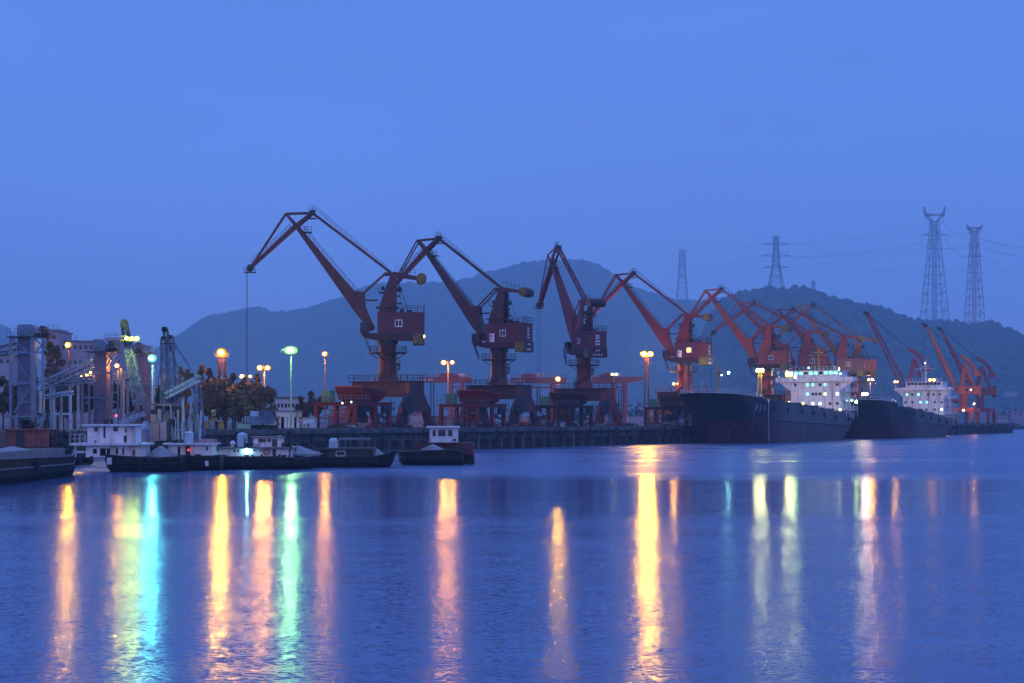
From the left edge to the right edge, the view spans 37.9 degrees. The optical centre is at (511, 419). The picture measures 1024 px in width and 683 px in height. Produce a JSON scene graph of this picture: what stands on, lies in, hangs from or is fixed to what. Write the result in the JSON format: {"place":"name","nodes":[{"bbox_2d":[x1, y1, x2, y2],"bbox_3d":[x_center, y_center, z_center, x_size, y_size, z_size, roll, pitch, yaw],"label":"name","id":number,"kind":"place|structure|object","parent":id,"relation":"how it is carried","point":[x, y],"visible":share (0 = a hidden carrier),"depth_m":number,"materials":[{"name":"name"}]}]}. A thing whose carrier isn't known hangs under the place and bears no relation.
{"place":"outdoors","nodes":[
{"label":"outdoors","id":0,"kind":"place"},
{"bbox_2d":[0,354,16,425],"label":"building","id":1,"kind":"structure","parent":0,"point":[4,365],"depth_m":430.00,"materials":[{"name":"white concrete"}]},
{"bbox_2d":[39,389,44,428],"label":"storage tank","id":2,"kind":"object","parent":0,"point":[40,401],"visible":0.62,"depth_m":247.58,"materials":[{"name":"metal"}]},
{"bbox_2d":[62,336,119,424],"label":"building","id":3,"kind":"structure","parent":0,"point":[77,352],"depth_m":445.00,"materials":[{"name":"grey concrete"}]},
{"bbox_2d":[104,333,133,423],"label":"building","id":4,"kind":"structure","parent":0,"point":[122,361],"depth_m":472.00,"materials":[{"name":"grey metal"}]},
{"bbox_2d":[128,344,151,423],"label":"building","id":5,"kind":"structure","parent":0,"point":[148,350],"depth_m":480.00,"materials":[{"name":"grey concrete"}]},
{"bbox_2d":[144,327,205,450],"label":"loading crane","id":6,"kind":"object","parent":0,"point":[163,424],"visible":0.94,"depth_m":214.00,"materials":[{"name":"black paint"}]},
{"bbox_2d":[272,410,303,427],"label":"pump house","id":7,"kind":"structure","parent":0,"point":[284,419],"depth_m":262.09,"materials":[{"name":"white paint"}]},
{"bbox_2d":[269,397,306,426],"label":"building","id":8,"kind":"structure","parent":0,"point":[281,403],"depth_m":330.00,"materials":[{"name":"white concrete"}]},
{"bbox_2d":[0,420,691,457],"bbox_3d":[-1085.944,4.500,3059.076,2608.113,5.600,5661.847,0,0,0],"label":"ground","id":9,"kind":"structure","parent":0,"point":[80,439],"depth_m":304.53,"materials":[{"name":"concrete"}]},
{"bbox_2d":[0,387,16,428],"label":"tree","id":10,"kind":"object","parent":9,"relation":"on","point":[4,402],"visible":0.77,"depth_m":261.15,"materials":[{"name":"green plant"}]},
{"bbox_2d":[0,375,16,428],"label":"tree","id":11,"kind":"object","parent":9,"relation":"on","point":[4,382],"visible":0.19,"depth_m":271.82,"materials":[{"name":"green plant"}]},
{"bbox_2d":[6,324,56,428],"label":"bucket elevator","id":12,"kind":"object","parent":9,"relation":"on","point":[28,335],"visible":0.97,"depth_m":244.40,"materials":[{"name":"blue paint"}]},
{"bbox_2d":[0,338,18,355],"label":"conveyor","id":13,"kind":"object","parent":12,"relation":"attached to","point":[5,346],"visible":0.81,"depth_m":245.34,"materials":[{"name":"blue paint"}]},
{"bbox_2d":[37,341,56,428],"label":"tree","id":14,"kind":"object","parent":9,"relation":"on","point":[50,359],"visible":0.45,"depth_m":279.34,"materials":[{"name":"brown plant"}]},
{"bbox_2d":[45,376,58,428],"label":"tree","id":15,"kind":"object","parent":9,"relation":"on","point":[46,403],"visible":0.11,"depth_m":274.83,"materials":[{"name":"green plant"}]},
{"bbox_2d":[44,325,72,424],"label":"building","id":16,"kind":"structure","parent":9,"relation":"on","point":[63,335],"depth_m":441.19,"materials":[{"name":"grey concrete"}]},
{"bbox_2d":[44,386,73,429],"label":"conveyor","id":17,"kind":"object","parent":9,"relation":"on","point":[69,393],"visible":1,"depth_m":246.83,"materials":[{"name":"metal"}]},
{"bbox_2d":[51,345,72,428],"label":"tree","id":18,"kind":"object","parent":9,"relation":"on","point":[56,354],"visible":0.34,"depth_m":283.82,"materials":[{"name":"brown plant"}]},
{"bbox_2d":[52,382,73,428],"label":"tree","id":19,"kind":"object","parent":9,"relation":"on","point":[57,402],"visible":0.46,"depth_m":270.69,"materials":[{"name":"green plant"}]},
{"bbox_2d":[40,354,94,428],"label":"conveyor","id":20,"kind":"object","parent":9,"relation":"on","point":[49,385],"visible":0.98,"depth_m":249.51,"materials":[{"name":"metal"}]},
{"bbox_2d":[65,342,71,428],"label":"lamp mast","id":21,"kind":"object","parent":9,"relation":"on","point":[68,345],"visible":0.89,"depth_m":262.26,"materials":[{"name":"red metal"}]},
{"bbox_2d":[52,371,94,429],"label":"conveyor","id":22,"kind":"object","parent":9,"relation":"on","point":[77,382],"visible":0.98,"depth_m":251.83,"materials":[{"name":"metal"}]},
{"bbox_2d":[60,379,90,428],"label":"tree","id":23,"kind":"object","parent":9,"relation":"on","point":[74,400],"visible":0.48,"depth_m":268.98,"materials":[{"name":"green plant"}]},
{"bbox_2d":[76,384,92,423],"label":"tree","id":24,"kind":"object","parent":9,"relation":"on","point":[91,393],"visible":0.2,"depth_m":278.62,"materials":[{"name":"green plant"}]},
{"bbox_2d":[81,339,121,429],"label":"bucket elevator","id":25,"kind":"object","parent":9,"relation":"on","point":[102,372],"visible":0.96,"depth_m":256.60,"materials":[{"name":"blue paint"}]},
{"bbox_2d":[115,363,119,423],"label":"lamp mast","id":26,"kind":"object","parent":9,"relation":"on","point":[117,365],"visible":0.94,"depth_m":258.29,"materials":[{"name":"grey metal"}]},
{"bbox_2d":[113,385,134,413],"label":"tree","id":27,"kind":"object","parent":9,"relation":"on","point":[130,401],"visible":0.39,"depth_m":275.05,"materials":[{"name":"green plant"}]},
{"bbox_2d":[113,366,135,421],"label":"conveyor","id":28,"kind":"object","parent":9,"relation":"on","point":[123,373],"visible":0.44,"depth_m":267.83,"materials":[{"name":"metal"}]},
{"bbox_2d":[126,342,164,425],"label":"bucket elevator","id":29,"kind":"object","parent":9,"relation":"on","point":[144,366],"visible":0.69,"depth_m":262.60,"materials":[{"name":"blue paint"}]},
{"bbox_2d":[147,354,156,408],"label":"lamp mast","id":30,"kind":"object","parent":9,"relation":"on","point":[153,358],"visible":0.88,"depth_m":236.00,"materials":[{"name":"metal"}]},
{"bbox_2d":[155,385,177,410],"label":"tree","id":31,"kind":"object","parent":9,"relation":"on","point":[167,408],"visible":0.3,"depth_m":275.34,"materials":[{"name":"green plant"}]},
{"bbox_2d":[174,369,191,428],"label":"tree","id":32,"kind":"object","parent":9,"relation":"on","point":[187,393],"visible":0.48,"depth_m":263.72,"materials":[{"name":"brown plant"}]},
{"bbox_2d":[176,366,189,422],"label":"tree","id":33,"kind":"object","parent":9,"relation":"on","point":[181,371],"visible":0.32,"depth_m":269.76,"materials":[{"name":"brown plant"}]},
{"bbox_2d":[191,364,206,419],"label":"tree","id":34,"kind":"object","parent":9,"relation":"on","point":[202,370],"visible":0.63,"depth_m":259.76,"materials":[{"name":"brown plant"}]},
{"bbox_2d":[204,368,214,428],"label":"tree","id":35,"kind":"object","parent":9,"relation":"on","point":[209,373],"visible":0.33,"depth_m":265.91,"materials":[{"name":"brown plant"}]},
{"bbox_2d":[197,376,229,428],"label":"tree","id":36,"kind":"object","parent":9,"relation":"on","point":[222,384],"visible":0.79,"depth_m":256.85,"materials":[{"name":"green plant"}]},
{"bbox_2d":[215,348,228,428],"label":"lamp mast","id":37,"kind":"object","parent":9,"relation":"on","point":[221,352],"visible":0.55,"depth_m":262.01,"materials":[{"name":"red metal"}]},
{"bbox_2d":[209,390,238,428],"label":"tree","id":38,"kind":"object","parent":9,"relation":"on","point":[219,395],"visible":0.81,"depth_m":255.36,"materials":[{"name":"green plant"}]},
{"bbox_2d":[220,373,236,428],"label":"tree","id":39,"kind":"object","parent":9,"relation":"on","point":[232,378],"visible":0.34,"depth_m":267.85,"materials":[{"name":"green plant"}]},
{"bbox_2d":[226,382,245,428],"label":"tree","id":40,"kind":"object","parent":9,"relation":"on","point":[231,387],"visible":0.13,"depth_m":260.40,"materials":[{"name":"green plant"}]},
{"bbox_2d":[226,389,253,422],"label":"tree","id":41,"kind":"object","parent":9,"relation":"on","point":[244,398],"visible":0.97,"depth_m":253.32,"materials":[{"name":"green plant"}]},
{"bbox_2d":[238,423,251,428],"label":"equipment box","id":42,"kind":"object","parent":9,"relation":"on","point":[244,425],"visible":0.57,"depth_m":243.00,"materials":[{"name":"teal metal"}]},
{"bbox_2d":[234,380,265,415],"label":"tree","id":43,"kind":"object","parent":9,"relation":"on","point":[257,403],"visible":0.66,"depth_m":261.17,"materials":[{"name":"green plant"}]},
{"bbox_2d":[256,365,270,424],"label":"lamp mast","id":44,"kind":"object","parent":9,"relation":"on","point":[262,367],"visible":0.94,"depth_m":271.95,"materials":[{"name":"grey metal"}]},
{"bbox_2d":[249,408,279,429],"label":"screening machine","id":45,"kind":"object","parent":9,"relation":"on","point":[267,417],"visible":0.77,"depth_m":240.00,"materials":[{"name":"grey paint"}]},
{"bbox_2d":[256,386,278,424],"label":"tree","id":46,"kind":"object","parent":9,"relation":"on","point":[268,396],"visible":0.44,"depth_m":265.38,"materials":[{"name":"green plant"}]},
{"bbox_2d":[281,346,297,427],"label":"lamp mast","id":47,"kind":"object","parent":9,"relation":"on","point":[290,350],"visible":0.99,"depth_m":250.26,"materials":[{"name":"grey metal"}]},
{"bbox_2d":[298,396,314,416],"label":"tree","id":48,"kind":"object","parent":9,"relation":"on","point":[308,409],"visible":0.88,"depth_m":291.36,"materials":[{"name":"green plant"}]},
{"bbox_2d":[302,417,316,427],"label":"site cabin","id":49,"kind":"object","parent":9,"relation":"on","point":[309,422],"visible":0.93,"depth_m":250.00,"materials":[{"name":"grey metal"}]},
{"bbox_2d":[307,390,327,415],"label":"tree","id":50,"kind":"object","parent":9,"relation":"on","point":[310,393],"visible":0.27,"depth_m":297.31,"materials":[{"name":"green plant"}]},
{"bbox_2d":[322,351,327,427],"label":"lamp mast","id":51,"kind":"object","parent":9,"relation":"on","point":[324,354],"visible":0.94,"depth_m":292.30,"materials":[{"name":"grey metal"}]},
{"bbox_2d":[327,415,343,425],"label":"shipping container","id":52,"kind":"object","parent":9,"relation":"on","point":[330,421],"visible":0.27,"depth_m":329.95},
{"bbox_2d":[244,206,435,427],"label":"portal crane","id":53,"kind":"object","parent":9,"relation":"on","point":[394,326],"visible":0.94,"depth_m":280.53,"materials":[{"name":"red metal"}]},
{"bbox_2d":[311,386,394,427],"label":"bulk hopper","id":54,"kind":"object","parent":9,"relation":"on","point":[362,398],"visible":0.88,"depth_m":266.61,"materials":[{"name":"red metal"}]},
{"bbox_2d":[410,416,423,426],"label":"shipping container","id":55,"kind":"object","parent":9,"relation":"on","point":[416,418],"visible":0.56,"depth_m":342.00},
{"bbox_2d":[419,373,471,423],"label":"gantry crane","id":56,"kind":"object","parent":9,"relation":"on","point":[461,378],"visible":0.73,"depth_m":455.00,"materials":[{"name":"red metal"}]},
{"bbox_2d":[440,360,454,425],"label":"lamp mast","id":57,"kind":"object","parent":9,"relation":"on","point":[445,362],"visible":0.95,"depth_m":330.30,"materials":[{"name":"grey metal"}]},
{"bbox_2d":[397,231,541,426],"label":"portal crane","id":58,"kind":"object","parent":9,"relation":"on","point":[500,333],"visible":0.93,"depth_m":313.72,"materials":[{"name":"red metal"}]},
{"bbox_2d":[436,389,508,426],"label":"bulk hopper","id":59,"kind":"object","parent":9,"relation":"on","point":[479,401],"visible":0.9,"depth_m":299.47,"materials":[{"name":"red metal"}]},
{"bbox_2d":[367,422,679,426],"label":"railing fence","id":60,"kind":"object","parent":9,"relation":"on","point":[417,425],"visible":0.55,"depth_m":290.41,"materials":[{"name":"grey metal"}]},
{"bbox_2d":[511,373,566,421],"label":"gantry crane","id":61,"kind":"object","parent":9,"relation":"on","point":[533,377],"visible":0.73,"depth_m":462.00,"materials":[{"name":"red metal"}]},
{"bbox_2d":[533,392,594,425],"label":"bulk hopper","id":62,"kind":"object","parent":9,"relation":"on","point":[569,402],"visible":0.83,"depth_m":330.19,"materials":[{"name":"red metal"}]},
{"bbox_2d":[536,242,622,425],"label":"portal crane","id":63,"kind":"object","parent":9,"relation":"on","point":[587,343],"visible":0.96,"depth_m":344.73,"materials":[{"name":"red metal"}]},
{"bbox_2d":[194,423,1018,451],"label":"quay wall","id":64,"kind":"structure","parent":9,"relation":"on","point":[391,439],"depth_m":302.12,"materials":[{"name":"concrete"}]},
{"bbox_2d":[205,409,223,428],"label":"clamshell grab","id":65,"kind":"object","parent":64,"relation":"on","point":[221,424],"visible":0.98,"depth_m":231.71,"materials":[{"name":"metal"}]},
{"bbox_2d":[591,373,642,423],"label":"gantry crane","id":66,"kind":"object","parent":9,"relation":"on","point":[606,378],"visible":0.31,"depth_m":470.00,"materials":[{"name":"red paint"}]},
{"bbox_2d":[543,402,691,422],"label":"woods","id":67,"kind":"object","parent":9,"relation":"on","point":[637,412],"visible":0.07,"depth_m":786.00,"materials":[{"name":"green plant"}]},
{"bbox_2d":[627,417,643,424],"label":"shipping container","id":68,"kind":"object","parent":9,"relation":"on","point":[639,420],"visible":0.57,"depth_m":439.95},
{"bbox_2d":[640,351,653,425],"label":"lamp mast","id":69,"kind":"object","parent":9,"relation":"on","point":[645,354],"visible":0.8,"depth_m":395.01,"materials":[{"name":"red metal"}]},
{"bbox_2d":[593,268,713,425],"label":"portal crane","id":70,"kind":"object","parent":9,"relation":"on","point":[686,350],"visible":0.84,"depth_m":390.17,"materials":[{"name":"red metal"}]},
{"bbox_2d":[642,396,693,425],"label":"bulk hopper","id":71,"kind":"object","parent":9,"relation":"on","point":[675,404],"visible":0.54,"depth_m":375.00,"materials":[{"name":"red metal"}]},
{"bbox_2d":[680,285,792,401],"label":"portal crane","id":72,"kind":"object","parent":9,"relation":"on","point":[770,357],"visible":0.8,"depth_m":437.03,"materials":[{"name":"red paint"}]},
{"bbox_2d":[755,368,763,396],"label":"lamp mast","id":73,"kind":"object","parent":9,"relation":"on","point":[759,370],"visible":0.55,"depth_m":414.06,"materials":[{"name":"metal"}]},
{"bbox_2d":[710,299,828,394],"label":"portal crane","id":74,"kind":"object","parent":9,"relation":"on","point":[805,360],"visible":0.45,"depth_m":462.97,"materials":[{"name":"red metal"}]},
{"bbox_2d":[751,306,863,398],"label":"portal crane","id":75,"kind":"object","parent":9,"relation":"on","point":[852,365],"visible":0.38,"depth_m":489.95,"materials":[{"name":"red metal"}]},
{"bbox_2d":[777,301,878,399],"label":"portal crane","id":76,"kind":"object","parent":9,"relation":"on","point":[869,366],"visible":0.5,"depth_m":502.43,"materials":[{"name":"red metal"}]},
{"bbox_2d":[863,311,929,406],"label":"portal crane","id":77,"kind":"object","parent":9,"relation":"on","point":[914,363],"visible":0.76,"depth_m":555.93,"materials":[{"name":"red metal"}]},
{"bbox_2d":[921,323,980,422],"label":"portal crane","id":78,"kind":"object","parent":9,"relation":"on","point":[962,391],"visible":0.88,"depth_m":613.70,"materials":[{"name":"orange paint"}]},
{"bbox_2d":[936,326,996,422],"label":"portal crane","id":79,"kind":"object","parent":9,"relation":"on","point":[989,390],"visible":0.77,"depth_m":635.06,"materials":[{"name":"red metal"}]},
{"bbox_2d":[0,258,718,420],"bbox_3d":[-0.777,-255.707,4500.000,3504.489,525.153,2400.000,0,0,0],"label":"distant hill","id":80,"kind":"structure","parent":0,"point":[331,327],"depth_m":4078.07,"materials":[{"name":"plant"}]},
{"bbox_2d":[676,248,688,305],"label":"pylon","id":81,"kind":"object","parent":80,"relation":"on","point":[680,270],"visible":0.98,"depth_m":4299.48,"materials":[{"name":"metal"}]},
{"bbox_2d":[0,429,1023,682],"bbox_3d":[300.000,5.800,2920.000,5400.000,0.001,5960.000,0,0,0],"label":"water","id":82,"kind":"structure","parent":0,"point":[864,561],"depth_m":58.18,"materials":[{"name":"blue liquid"}]},
{"bbox_2d":[0,411,89,465],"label":"work pontoon","id":83,"kind":"object","parent":82,"relation":"on","point":[27,435],"visible":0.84,"depth_m":186.81,"materials":[{"name":"black paint"}]},
{"bbox_2d":[0,446,93,484],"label":"sand barge","id":84,"kind":"object","parent":82,"relation":"on","point":[32,464],"visible":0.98,"depth_m":142.23,"materials":[{"name":"black paint"}]},
{"bbox_2d":[0,446,28,451],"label":"gravel heap","id":85,"kind":"object","parent":84,"relation":"on","point":[10,448],"visible":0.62,"depth_m":145.53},
{"bbox_2d":[69,411,190,471],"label":"cargo boat","id":86,"kind":"object","parent":82,"relation":"on","point":[120,447],"visible":0.95,"depth_m":165.80,"materials":[{"name":"black paint"}]},
{"bbox_2d":[147,446,177,456],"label":"gravel heap","id":87,"kind":"object","parent":86,"relation":"on","point":[160,451],"visible":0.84,"depth_m":168.61,"materials":[{"name":"gravel"}]},
{"bbox_2d":[119,319,151,451],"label":"lattice crane","id":88,"kind":"object","parent":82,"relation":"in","point":[145,434],"visible":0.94,"depth_m":207.78,"materials":[{"name":"green metal"}]},
{"bbox_2d":[120,335,140,340],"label":"floodlight","id":89,"kind":"object","parent":88,"relation":"attached to","point":[132,338],"visible":1,"depth_m":205.95,"materials":[{"name":"yellow metal"}]},
{"bbox_2d":[151,431,225,470],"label":"cargo boat","id":90,"kind":"object","parent":82,"relation":"on","point":[204,456],"visible":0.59,"depth_m":170.86,"materials":[{"name":"black paint"}]},
{"bbox_2d":[213,432,319,469],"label":"cargo boat","id":91,"kind":"object","parent":82,"relation":"on","point":[268,453],"visible":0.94,"depth_m":173.69,"materials":[{"name":"black paint"}]},
{"bbox_2d":[293,446,322,454],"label":"gravel heap","id":92,"kind":"object","parent":91,"relation":"on","point":[299,450],"visible":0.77,"depth_m":176.52,"materials":[{"name":"gravel"}]},
{"bbox_2d":[311,438,396,466],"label":"cargo boat","id":93,"kind":"object","parent":82,"relation":"on","point":[334,454],"visible":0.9,"depth_m":181.50,"materials":[{"name":"black paint"}]},
{"bbox_2d":[397,426,474,464],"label":"cargo boat","id":94,"kind":"object","parent":82,"relation":"on","point":[454,451],"visible":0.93,"depth_m":191.75,"materials":[{"name":"black paint"}]},
{"bbox_2d":[421,444,442,449],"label":"gravel heap","id":95,"kind":"object","parent":94,"relation":"in","point":[432,447],"visible":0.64,"depth_m":192.57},
{"bbox_2d":[678,349,859,443],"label":"cargo ship","id":96,"kind":"object","parent":82,"relation":"on","point":[810,412],"visible":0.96,"depth_m":380.33,"materials":[{"name":"white paint"}]},
{"bbox_2d":[848,364,958,438],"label":"cargo ship","id":97,"kind":"object","parent":82,"relation":"on","point":[925,410],"visible":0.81,"depth_m":475.44,"materials":[{"name":"white paint"}]},
{"bbox_2d":[0,0,1023,359],"label":"sky","id":98,"kind":"structure","parent":0,"point":[150,150],"materials":[{"name":"blue"}]},
{"bbox_2d":[520,417,530,426],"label":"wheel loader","id":99,"kind":"object","parent":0,"point":[523,421],"visible":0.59,"depth_m":312.40,"materials":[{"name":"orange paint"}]},
{"bbox_2d":[672,284,1023,421],"bbox_3d":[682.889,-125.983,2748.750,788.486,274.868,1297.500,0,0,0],"label":"hill","id":100,"kind":"structure","parent":0,"point":[998,347],"depth_m":2609.60,"materials":[{"name":"plant"}]},
{"bbox_2d":[762,235,789,287],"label":"pylon","id":101,"kind":"object","parent":100,"relation":"on","point":[774,244],"visible":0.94,"depth_m":2999.05,"materials":[{"name":"metal"}]},
{"bbox_2d":[919,207,950,327],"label":"pylon","id":102,"kind":"object","parent":100,"relation":"on","point":[935,236],"visible":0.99,"depth_m":2747.91,"materials":[{"name":"metal"}]},
{"bbox_2d":[963,225,985,330],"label":"pylon","id":103,"kind":"object","parent":100,"relation":"on","point":[972,256],"visible":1,"depth_m":2699.66,"materials":[{"name":"metal"}]},
{"bbox_2d":[679,421,1023,428],"bbox_3d":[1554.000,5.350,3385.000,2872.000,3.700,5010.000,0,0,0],"label":"shore","id":104,"kind":"structure","parent":0,"point":[1019,426],"depth_m":888.89,"materials":[{"name":"concrete"}]},
{"bbox_2d":[1007,411,1023,424],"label":"house","id":105,"kind":"structure","parent":104,"relation":"on","point":[1016,417],"depth_m":985.00,"materials":[{"name":"grey metal"}]},
{"bbox_2d":[982,409,1000,422],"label":"house","id":106,"kind":"structure","parent":0,"point":[998,411],"depth_m":1000.21,"materials":[{"name":"grey metal"}]},
{"bbox_2d":[991,415,1008,422],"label":"house","id":107,"kind":"structure","parent":0,"point":[1001,418],"depth_m":960.00,"materials":[{"name":"grey metal"}]},
{"bbox_2d":[1003,391,1016,396],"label":"house","id":108,"kind":"structure","parent":0,"point":[1009,393],"depth_m":1900.00,"materials":[{"name":"grey metal"}]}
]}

